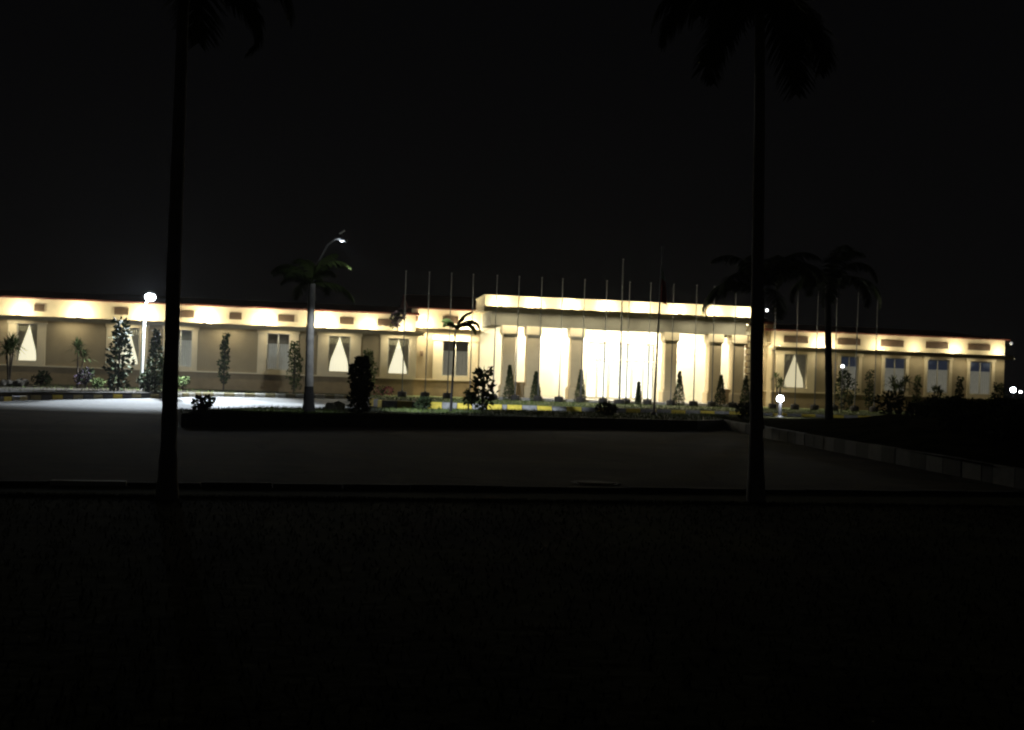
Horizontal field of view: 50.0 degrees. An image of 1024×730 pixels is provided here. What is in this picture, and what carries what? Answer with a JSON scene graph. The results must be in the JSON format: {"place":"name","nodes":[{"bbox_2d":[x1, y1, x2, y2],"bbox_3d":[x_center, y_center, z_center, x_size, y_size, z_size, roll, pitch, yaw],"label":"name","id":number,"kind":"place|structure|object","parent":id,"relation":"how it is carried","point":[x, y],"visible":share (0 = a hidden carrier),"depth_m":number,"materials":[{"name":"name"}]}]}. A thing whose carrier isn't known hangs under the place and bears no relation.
{"place":"outdoors","nodes":[
{"label":"outdoors","id":0,"kind":"place"},
{"bbox_2d":[14,378,29,385],"bbox_3d":[-24.085,0.944,53.777,0.828,0.602,0.648,2,-1,0],"label":"boulder","id":1,"kind":"object","parent":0,"point":[21,382],"visible":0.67,"depth_m":53.61,"materials":[{"name":"grey stone"}]},
{"bbox_2d":[0,384,352,398],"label":"garden bed","id":2,"kind":"object","parent":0,"point":[32,390],"visible":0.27,"depth_m":50.23,"materials":[{"name":"green plant"}]},
{"bbox_2d":[0,379,11,385],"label":"boulder","id":3,"kind":"object","parent":2,"relation":"on","point":[4,382],"visible":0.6,"depth_m":53.55,"materials":[{"name":"grey stone"}]},
{"bbox_2d":[0,332,27,379],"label":"spiky plant","id":4,"kind":"object","parent":2,"relation":"on","point":[7,346],"visible":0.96,"depth_m":53.65,"materials":[{"name":"green plant"}]},
{"bbox_2d":[31,370,52,386],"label":"bush","id":5,"kind":"object","parent":2,"relation":"on","point":[42,379],"visible":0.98,"depth_m":53.89,"materials":[{"name":"green plant"}]},
{"bbox_2d":[66,336,93,387],"bbox_3d":[-21.410,-0.116,54.324,1.696,2.633,1.574,2,-1,30],"label":"spiky plant","id":6,"kind":"object","parent":2,"relation":"on","point":[78,343],"visible":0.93,"depth_m":54.16,"materials":[{"name":"green plant"}]},
{"bbox_2d":[73,366,95,387],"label":"bush","id":7,"kind":"object","parent":2,"relation":"on","point":[86,375],"visible":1,"depth_m":54.08,"materials":[{"name":"purple plant"}]},
{"bbox_2d":[91,377,105,388],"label":"bush","id":8,"kind":"object","parent":2,"relation":"on","point":[99,383],"visible":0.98,"depth_m":54.23,"materials":[{"name":"green plant"}]},
{"bbox_2d":[101,316,135,390],"bbox_3d":[-18.550,-0.496,51.812,1.585,3.654,1.570,2,-1,-14],"label":"broadleaf shrub","id":9,"kind":"object","parent":2,"relation":"on","point":[118,356],"visible":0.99,"depth_m":51.67,"materials":[{"name":"green plant"}]},
{"bbox_2d":[139,291,155,389],"bbox_3d":[-17.957,-1.151,54.196,0.580,5.026,0.536,1,-1,38],"label":"street lamp","id":10,"kind":"object","parent":2,"relation":"on","point":[150,295],"visible":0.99,"depth_m":54.12,"materials":[{"name":"white metal"}]},
{"bbox_2d":[136,372,162,391],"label":"bush","id":11,"kind":"object","parent":2,"relation":"on","point":[145,386],"visible":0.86,"depth_m":51.56,"materials":[{"name":"green plant"}]},
{"bbox_2d":[140,328,163,391],"bbox_3d":[-16.926,-0.195,52.066,1.382,3.164,1.426,2,-1,-32],"label":"conifer","id":12,"kind":"object","parent":2,"relation":"on","point":[154,354],"visible":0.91,"depth_m":51.93,"materials":[{"name":"green plant"}]},
{"bbox_2d":[178,376,190,390],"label":"bush","id":13,"kind":"object","parent":2,"relation":"on","point":[183,380],"visible":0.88,"depth_m":54.92,"materials":[{"name":"green plant"}]},
{"bbox_2d":[216,332,230,390],"bbox_3d":[-15.492,-0.162,59.121,0.738,3.300,0.801,2,-1,17],"label":"slim cypress","id":14,"kind":"object","parent":2,"relation":"on","point":[224,357],"visible":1,"depth_m":59.07,"materials":[{"name":"green plant"}]},
{"bbox_2d":[285,340,303,391],"bbox_3d":[-11.829,0.129,59.687,1.070,2.989,1.052,2,-1,-2],"label":"slim cypress","id":15,"kind":"object","parent":2,"relation":"on","point":[295,366],"visible":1,"depth_m":59.59,"materials":[{"name":"green plant"}]},
{"bbox_2d":[361,348,377,395],"bbox_3d":[-7.934,0.408,60.246,1.218,2.716,1.280,2,-1,17],"label":"slim cypress","id":16,"kind":"object","parent":2,"relation":"on","point":[369,353],"visible":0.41,"depth_m":60.21,"materials":[{"name":"green plant"}]},
{"bbox_2d":[0,396,369,413],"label":"forecourt","id":17,"kind":"structure","parent":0,"point":[141,405],"depth_m":44.23,"materials":[{"name":"concrete"}]},
{"bbox_2d":[0,383,1023,729],"bbox_3d":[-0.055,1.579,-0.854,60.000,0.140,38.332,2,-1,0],"label":"lawn","id":18,"kind":"structure","parent":0,"point":[26,647],"depth_m":7.10,"materials":[{"name":"green plant"}]},
{"bbox_2d":[155,0,295,499],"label":"palm tree","id":19,"kind":"object","parent":18,"relation":"on","point":[196,31],"visible":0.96,"depth_m":12.59,"materials":[{"name":"black plant"}]},
{"bbox_2d":[650,0,838,502],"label":"palm tree","id":20,"kind":"object","parent":18,"relation":"on","point":[792,23],"visible":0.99,"depth_m":14.59,"materials":[{"name":"black plant"}]},
{"bbox_2d":[0,406,1023,490],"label":"road","id":21,"kind":"structure","parent":0,"point":[36,445],"depth_m":21.77,"materials":[{"name":"grey asphalt"}]},
{"bbox_2d":[0,394,161,401],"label":"kerb","id":22,"kind":"structure","parent":21,"relation":"on","point":[64,397],"depth_m":46.36,"materials":[{"name":"paint"}]},
{"bbox_2d":[178,392,351,398],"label":"wing kerb","id":23,"kind":"structure","parent":21,"relation":"on","point":[262,395],"depth_m":54.12,"materials":[{"name":"white paint"}]},
{"bbox_2d":[178,407,732,430],"bbox_3d":[-0.497,1.915,39.032,24.248,0.400,8.046,2,-1,-31],"label":"island bed","id":24,"kind":"object","parent":21,"relation":"on","point":[284,418],"visible":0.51,"depth_m":34.57,"materials":[{"name":"green plant"}]},
{"bbox_2d":[190,394,216,410],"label":"bush","id":25,"kind":"object","parent":24,"relation":"on","point":[201,402],"visible":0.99,"depth_m":32.09,"materials":[{"name":"green plant"}]},
{"bbox_2d":[271,254,354,411],"bbox_3d":[-6.232,-1.031,34.202,2.608,5.076,1.993,2,-1,-24],"label":"palm tree","id":26,"kind":"object","parent":24,"relation":"on","point":[309,275],"visible":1,"depth_m":34.07,"materials":[{"name":"bark"},{"name":"green palm leaves"}]},
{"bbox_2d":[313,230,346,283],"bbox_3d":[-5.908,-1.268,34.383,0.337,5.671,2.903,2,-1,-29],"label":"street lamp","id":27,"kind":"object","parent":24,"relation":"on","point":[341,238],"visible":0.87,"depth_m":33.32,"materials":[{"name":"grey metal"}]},
{"bbox_2d":[322,403,337,410],"bbox_3d":[-5.970,1.411,35.965,0.513,0.366,0.401,2,-1,0],"label":"boulder","id":28,"kind":"object","parent":24,"relation":"on","point":[331,406],"visible":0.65,"depth_m":35.88,"materials":[{"name":"grey stone"}]},
{"bbox_2d":[333,401,344,408],"bbox_3d":[-5.934,1.435,37.585,0.432,0.418,0.590,2,-1,0],"label":"boulder","id":29,"kind":"object","parent":24,"relation":"on","point":[339,404],"visible":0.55,"depth_m":37.43,"materials":[{"name":"grey stone"}]},
{"bbox_2d":[346,355,373,412],"bbox_3d":[-4.750,0.648,34.508,0.986,1.951,0.959,3,-1,-36],"label":"bush","id":30,"kind":"object","parent":24,"relation":"on","point":[357,392],"visible":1,"depth_m":34.31,"materials":[{"name":"green plant"}]},
{"bbox_2d":[414,395,432,409],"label":"bush","id":31,"kind":"object","parent":24,"relation":"on","point":[423,402],"visible":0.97,"depth_m":39.28,"materials":[{"name":"green plant"}]},
{"bbox_2d":[441,312,479,411],"bbox_3d":[-1.878,-0.098,38.941,1.442,3.587,0.974,2,-1,-10],"label":"palm tree","id":32,"kind":"object","parent":24,"relation":"on","point":[451,324],"visible":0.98,"depth_m":38.90,"materials":[{"name":"green plant"}]},
{"bbox_2d":[462,388,475,409],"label":"bush","id":33,"kind":"object","parent":24,"relation":"on","point":[467,396],"visible":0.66,"depth_m":41.11,"materials":[{"name":"green plant"}]},
{"bbox_2d":[467,365,499,411],"bbox_3d":[-1.056,0.898,40.188,1.242,1.783,1.148,2,-1,-35],"label":"broadleaf shrub","id":34,"kind":"object","parent":24,"relation":"on","point":[482,382],"visible":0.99,"depth_m":40.10,"materials":[{"name":"green plant"}]},
{"bbox_2d":[594,401,618,415],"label":"bush","id":35,"kind":"object","parent":24,"relation":"on","point":[608,409],"visible":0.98,"depth_m":40.35,"materials":[{"name":"green plant"}]},
{"bbox_2d":[651,246,666,414],"bbox_3d":[5.859,-1.339,43.512,0.496,6.760,0.240,2,-1,0],"label":"tall flagpole","id":36,"kind":"object","parent":24,"relation":"on","point":[662,296],"visible":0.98,"depth_m":43.49,"materials":[{"name":"grey metal"}]},
{"bbox_2d":[701,252,828,428],"bbox_3d":[7.841,-0.737,34.276,3.854,5.474,3.411,2,-1,0],"label":"palm tree","id":37,"kind":"object","parent":24,"relation":"on","point":[775,272],"visible":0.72,"depth_m":33.98,"materials":[{"name":"green plant"}]},
{"bbox_2d":[0,480,1023,494],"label":"kerb","id":38,"kind":"structure","parent":21,"relation":"on","point":[342,485],"depth_m":14.88,"materials":[{"name":"concrete"}]},
{"bbox_2d":[570,480,620,485],"bbox_3d":[1.312,1.860,17.236,0.800,0.040,0.800,2,-1,0],"label":"manhole cover","id":39,"kind":"object","parent":21,"relation":"on","point":[595,483],"visible":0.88,"depth_m":17.09,"materials":[{"name":"grey metal"}]},
{"bbox_2d":[367,398,868,417],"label":"porch kerb","id":40,"kind":"structure","parent":21,"relation":"on","point":[395,404],"depth_m":48.34,"materials":[{"name":"yellow paint"}]},
{"bbox_2d":[694,413,1023,489],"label":"verge kerb","id":41,"kind":"structure","parent":21,"relation":"on","point":[1008,476],"depth_m":24.09,"materials":[{"name":"concrete"}]},
{"bbox_2d":[0,0,1023,398],"label":"sky","id":42,"kind":"structure","parent":0,"point":[531,140],"materials":[{"name":"black"}]},
{"bbox_2d":[369,395,905,415],"bbox_3d":[21.828,2.979,62.106,60.572,0.500,27.619,2,-1,-8],"label":"porch garden bed","id":43,"kind":"object","parent":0,"point":[548,403],"visible":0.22,"depth_m":56.62,"materials":[{"name":"green plant"}]},
{"bbox_2d":[373,385,393,395],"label":"flowering shrub","id":44,"kind":"object","parent":43,"relation":"on","point":[385,388],"visible":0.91,"depth_m":60.29,"materials":[{"name":"green plant"}]},
{"bbox_2d":[397,270,406,396],"bbox_3d":[-5.808,-1.661,59.071,0.488,6.870,0.500,2,-1,6],"label":"flagpole","id":45,"kind":"object","parent":43,"relation":"on","point":[401,393],"visible":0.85,"depth_m":59.03,"materials":[{"name":"grey metal"}]},
{"bbox_2d":[420,272,429,396],"bbox_3d":[-4.573,-1.615,59.251,0.500,6.870,0.488,2,-1,42],"label":"flagpole","id":46,"kind":"object","parent":43,"relation":"on","point":[425,394],"visible":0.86,"depth_m":59.22,"materials":[{"name":"grey metal"}]},
{"bbox_2d":[443,273,452,398],"bbox_3d":[-3.381,-1.571,59.438,0.500,6.870,0.488,2,-1,-4],"label":"flagpole","id":47,"kind":"object","parent":43,"relation":"on","point":[447,394],"visible":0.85,"depth_m":59.40,"materials":[{"name":"grey metal"}]},
{"bbox_2d":[465,274,473,395],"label":"flagpole","id":48,"kind":"object","parent":43,"relation":"on","point":[471,337],"visible":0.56,"depth_m":59.61,"materials":[{"name":"grey metal"}]},
{"bbox_2d":[488,275,497,399],"bbox_3d":[-0.928,-1.481,59.799,0.500,6.870,0.488,2,-1,-3],"label":"flagpole","id":49,"kind":"object","parent":43,"relation":"on","point":[494,338],"visible":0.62,"depth_m":59.78,"materials":[{"name":"grey metal"}]},
{"bbox_2d":[0,290,1014,411],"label":"long building","id":50,"kind":"structure","parent":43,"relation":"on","point":[47,327],"depth_m":63.94,"materials":[{"name":"beige paint"}]},
{"bbox_2d":[7,319,47,364],"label":"window","id":51,"kind":"structure","parent":50,"relation":"in","point":[33,333],"depth_m":61.22,"materials":[{"name":"brown"}]},
{"bbox_2d":[105,323,149,368],"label":"window","id":52,"kind":"structure","parent":50,"relation":"in","point":[136,339],"depth_m":62.03,"materials":[{"name":"brown glass"}]},
{"bbox_2d":[162,326,198,370],"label":"window","id":53,"kind":"structure","parent":50,"relation":"in","point":[188,337],"depth_m":62.46,"materials":[{"name":"grey glass"}]},
{"bbox_2d":[257,329,299,373],"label":"window","id":54,"kind":"structure","parent":50,"relation":"in","point":[275,360],"depth_m":63.26,"materials":[{"name":"grey glass"}]},
{"bbox_2d":[317,332,362,375],"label":"window","id":55,"kind":"structure","parent":50,"relation":"in","point":[336,351],"depth_m":63.77,"materials":[{"name":"brown"}]},
{"bbox_2d":[389,308,406,330],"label":"tree","id":56,"kind":"object","parent":50,"relation":"on","point":[396,319],"visible":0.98,"depth_m":63.68,"materials":[{"name":"green plant"}]},
{"bbox_2d":[379,334,417,377],"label":"window","id":57,"kind":"structure","parent":50,"relation":"in","point":[391,350],"depth_m":64.27,"materials":[{"name":"brown"}]},
{"bbox_2d":[432,335,479,379],"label":"window","id":58,"kind":"structure","parent":50,"relation":"in","point":[461,367],"depth_m":65.57,"materials":[{"name":"grey"}]},
{"bbox_2d":[585,342,655,400],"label":"entrance door","id":59,"kind":"structure","parent":50,"relation":"in","point":[637,370],"depth_m":67.37,"materials":[{"name":"beige glass"}]},
{"bbox_2d":[775,350,815,391],"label":"window","id":60,"kind":"structure","parent":50,"relation":"in","point":[785,360],"depth_m":67.90,"materials":[{"name":"brown"}]},
{"bbox_2d":[836,353,863,393],"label":"window","id":61,"kind":"structure","parent":50,"relation":"in","point":[848,360],"depth_m":68.38,"materials":[{"name":"grey"}]},
{"bbox_2d":[881,355,910,394],"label":"window","id":62,"kind":"structure","parent":50,"relation":"in","point":[894,365],"depth_m":68.86,"materials":[{"name":"grey"}]},
{"bbox_2d":[923,356,953,396],"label":"window","id":63,"kind":"structure","parent":50,"relation":"in","point":[935,369],"depth_m":69.29,"materials":[{"name":"grey glass"}]},
{"bbox_2d":[966,358,995,397],"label":"window","id":64,"kind":"structure","parent":50,"relation":"in","point":[980,372],"depth_m":69.73,"materials":[{"name":"grey glass"}]},
{"bbox_2d":[502,365,514,399],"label":"conical conifer","id":65,"kind":"object","parent":43,"relation":"on","point":[509,377],"visible":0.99,"depth_m":60.11,"materials":[{"name":"green plant"}]},
{"bbox_2d":[510,276,519,400],"bbox_3d":[0.282,-1.437,59.974,0.488,6.870,0.500,2,-1,40],"label":"flagpole","id":66,"kind":"object","parent":43,"relation":"on","point":[514,397],"visible":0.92,"depth_m":59.94,"materials":[{"name":"grey metal"}]},
{"bbox_2d":[529,371,541,400],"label":"conical conifer","id":67,"kind":"object","parent":43,"relation":"on","point":[534,388],"visible":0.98,"depth_m":60.31,"materials":[{"name":"green plant"}]},
{"bbox_2d":[533,277,542,401],"bbox_3d":[1.533,-1.391,60.166,0.488,6.870,0.500,2,-1,-19],"label":"flagpole","id":68,"kind":"object","parent":43,"relation":"on","point":[537,398],"visible":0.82,"depth_m":60.13,"materials":[{"name":"grey metal"}]},
{"bbox_2d":[554,278,563,401],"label":"flagpole","id":69,"kind":"object","parent":43,"relation":"on","point":[559,398],"visible":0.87,"depth_m":60.32,"materials":[{"name":"grey metal"}]},
{"bbox_2d":[574,369,586,401],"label":"conical conifer","id":70,"kind":"object","parent":43,"relation":"on","point":[577,394],"visible":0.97,"depth_m":60.69,"materials":[{"name":"green plant"}]},
{"bbox_2d":[576,279,585,402],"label":"flagpole","id":71,"kind":"object","parent":43,"relation":"on","point":[581,399],"visible":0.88,"depth_m":60.48,"materials":[{"name":"grey metal"}]},
{"bbox_2d":[598,280,607,402],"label":"flagpole","id":72,"kind":"object","parent":43,"relation":"on","point":[602,399],"visible":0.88,"depth_m":60.67,"materials":[{"name":"grey metal"}]},
{"bbox_2d":[614,259,624,403],"bbox_3d":[6.024,-1.824,60.247,0.640,8.052,0.624,2,-1,0],"label":"tall flagpole","id":73,"kind":"object","parent":43,"relation":"on","point":[619,401],"visible":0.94,"depth_m":60.20,"materials":[{"name":"grey metal"}]},
{"bbox_2d":[624,282,630,403],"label":"flagpole","id":74,"kind":"object","parent":43,"relation":"on","point":[627,401],"visible":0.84,"depth_m":60.88,"materials":[{"name":"grey metal"}]},
{"bbox_2d":[635,381,641,404],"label":"conical conifer","id":75,"kind":"object","parent":43,"relation":"on","point":[638,398],"visible":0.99,"depth_m":61.18,"materials":[{"name":"green plant"}]},
{"bbox_2d":[643,283,651,404],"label":"flagpole","id":76,"kind":"object","parent":43,"relation":"on","point":[647,401],"visible":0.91,"depth_m":61.05,"materials":[{"name":"grey metal"}]},
{"bbox_2d":[666,284,674,405],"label":"flagpole","id":77,"kind":"object","parent":43,"relation":"on","point":[670,401],"visible":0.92,"depth_m":61.25,"materials":[{"name":"grey metal"}]},
{"bbox_2d":[673,371,684,405],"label":"conical conifer","id":78,"kind":"object","parent":43,"relation":"on","point":[678,388],"visible":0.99,"depth_m":61.50,"materials":[{"name":"green plant"}]},
{"bbox_2d":[689,285,697,405],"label":"flagpole","id":79,"kind":"object","parent":43,"relation":"on","point":[693,402],"visible":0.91,"depth_m":61.44,"materials":[{"name":"grey metal"}]},
{"bbox_2d":[707,286,715,406],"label":"flagpole","id":80,"kind":"object","parent":43,"relation":"on","point":[711,403],"visible":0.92,"depth_m":61.60,"materials":[{"name":"grey metal"}]},
{"bbox_2d":[714,374,727,406],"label":"conical conifer","id":81,"kind":"object","parent":43,"relation":"on","point":[720,387],"visible":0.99,"depth_m":61.87,"materials":[{"name":"green plant"}]},
{"bbox_2d":[728,290,736,407],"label":"flagpole","id":82,"kind":"object","parent":43,"relation":"on","point":[732,404],"visible":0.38,"depth_m":61.78,"materials":[{"name":"grey metal"}]},
{"bbox_2d":[738,375,749,407],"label":"conical conifer","id":83,"kind":"object","parent":43,"relation":"on","point":[745,394],"visible":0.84,"depth_m":62.09,"materials":[{"name":"green plant"}]},
{"bbox_2d":[768,312,776,408],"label":"flagpole","id":84,"kind":"object","parent":43,"relation":"on","point":[772,405],"visible":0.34,"depth_m":62.12,"materials":[{"name":"grey metal"}]},
{"bbox_2d":[769,372,786,407],"bbox_3d":[15.630,1.487,64.279,1.189,2.220,1.548,2,-1,-16],"label":"spiky plant","id":85,"kind":"object","parent":43,"relation":"on","point":[780,381],"visible":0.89,"depth_m":64.26,"materials":[{"name":"green plant"}]},
{"bbox_2d":[790,291,798,409],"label":"flagpole","id":86,"kind":"object","parent":43,"relation":"on","point":[795,406],"visible":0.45,"depth_m":62.33,"materials":[{"name":"grey metal"}]},
{"bbox_2d":[810,291,818,409],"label":"flagpole","id":87,"kind":"object","parent":43,"relation":"on","point":[814,407],"visible":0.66,"depth_m":62.50,"materials":[{"name":"grey metal"}]},
{"bbox_2d":[833,293,838,410],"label":"flagpole","id":88,"kind":"object","parent":43,"relation":"on","point":[835,407],"visible":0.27,"depth_m":62.67,"materials":[{"name":"grey metal"}]},
{"bbox_2d":[840,365,843,410],"bbox_3d":[18.857,1.335,62.753,0.200,2.715,0.200,2,-1,0],"label":"garden lamp","id":89,"kind":"object","parent":43,"relation":"on","point":[842,366],"visible":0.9,"depth_m":62.73,"materials":[{"name":"metal"}]},
{"bbox_2d":[832,369,859,410],"bbox_3d":[19.682,1.509,64.864,1.750,2.518,1.474,2,-1,29],"label":"broadleaf shrub","id":90,"kind":"object","parent":43,"relation":"on","point":[844,390],"visible":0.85,"depth_m":64.77,"materials":[{"name":"green plant"}]},
{"bbox_2d":[850,294,858,411],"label":"flagpole","id":91,"kind":"object","parent":43,"relation":"on","point":[854,407],"visible":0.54,"depth_m":62.86,"materials":[{"name":"grey metal"}]},
{"bbox_2d":[862,369,874,410],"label":"slim cypress","id":92,"kind":"object","parent":43,"relation":"on","point":[870,390],"visible":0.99,"depth_m":65.09,"materials":[{"name":"green plant"}]},
{"bbox_2d":[870,301,878,411],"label":"flagpole","id":93,"kind":"object","parent":43,"relation":"on","point":[874,409],"visible":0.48,"depth_m":63.04,"materials":[{"name":"grey metal"}]},
{"bbox_2d":[882,373,916,406],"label":"spiky plant","id":94,"kind":"object","parent":43,"relation":"on","point":[899,385],"visible":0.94,"depth_m":65.28,"materials":[{"name":"green plant"}]},
{"bbox_2d":[911,375,922,402],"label":"slim cypress","id":95,"kind":"object","parent":43,"relation":"on","point":[917,394],"visible":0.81,"depth_m":65.52,"materials":[{"name":"green plant"}]},
{"bbox_2d":[928,384,945,398],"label":"spiky plant","id":96,"kind":"object","parent":43,"relation":"on","point":[938,389],"visible":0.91,"depth_m":65.70,"materials":[{"name":"green plant"}]},
{"bbox_2d":[955,375,964,398],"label":"slim cypress","id":97,"kind":"object","parent":43,"relation":"on","point":[958,389],"visible":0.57,"depth_m":65.94,"materials":[{"name":"green plant"}]},
{"bbox_2d":[989,382,1008,399],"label":"broadleaf shrub","id":98,"kind":"object","parent":43,"relation":"on","point":[998,387],"visible":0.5,"depth_m":66.25,"materials":[{"name":"green plant"}]},
{"bbox_2d":[588,398,1023,407],"bbox_3d":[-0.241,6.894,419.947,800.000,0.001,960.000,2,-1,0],"label":"ground","id":99,"kind":"structure","parent":0,"point":[1008,398],"depth_m":499.78,"materials":[{"name":"grey asphalt"}]},
{"bbox_2d":[1010,387,1015,398],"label":"garden lamp","id":100,"kind":"object","parent":99,"relation":"on","point":[1013,390],"visible":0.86,"depth_m":83.88,"materials":[{"name":"metal"}]},
{"bbox_2d":[700,413,1023,468],"bbox_3d":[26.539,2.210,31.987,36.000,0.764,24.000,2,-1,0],"label":"lawn","id":101,"kind":"structure","parent":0,"point":[926,434],"depth_m":26.92,"materials":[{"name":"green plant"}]},
{"bbox_2d":[735,401,749,420],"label":"bush","id":102,"kind":"object","parent":101,"relation":"on","point":[746,410],"visible":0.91,"depth_m":40.47,"materials":[{"name":"green plant"}]},
{"bbox_2d":[775,395,783,416],"bbox_3d":[11.473,1.795,46.996,0.360,0.993,0.360,2,-1,0],"label":"garden lamp","id":103,"kind":"object","parent":101,"relation":"on","point":[780,398],"visible":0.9,"depth_m":46.92,"materials":[{"name":"metal"}]},
{"bbox_2d":[776,245,882,419],"bbox_3d":[10.977,-0.963,38.450,3.666,6.254,3.413,2,-1,-30],"label":"palm tree","id":104,"kind":"object","parent":101,"relation":"on","point":[834,274],"visible":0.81,"depth_m":38.44,"materials":[{"name":"green plant"}]},
{"bbox_2d":[873,389,905,414],"bbox_3d":[13.735,1.496,39.987,1.149,1.262,1.138,2,-1,32],"label":"bush","id":105,"kind":"object","parent":101,"relation":"on","point":[891,407],"visible":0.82,"depth_m":39.82,"materials":[{"name":"green plant"}]},
{"bbox_2d":[898,400,929,417],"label":"mound bush","id":106,"kind":"object","parent":101,"relation":"on","point":[911,407],"visible":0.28,"depth_m":35.97,"materials":[{"name":"green plant"}]},
{"bbox_2d":[927,394,980,417],"bbox_3d":[13.627,1.394,33.940,1.411,0.962,1.697,2,-1,-35],"label":"mound bush","id":107,"kind":"object","parent":101,"relation":"on","point":[938,411],"visible":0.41,"depth_m":33.92,"materials":[{"name":"green plant"}]}
]}

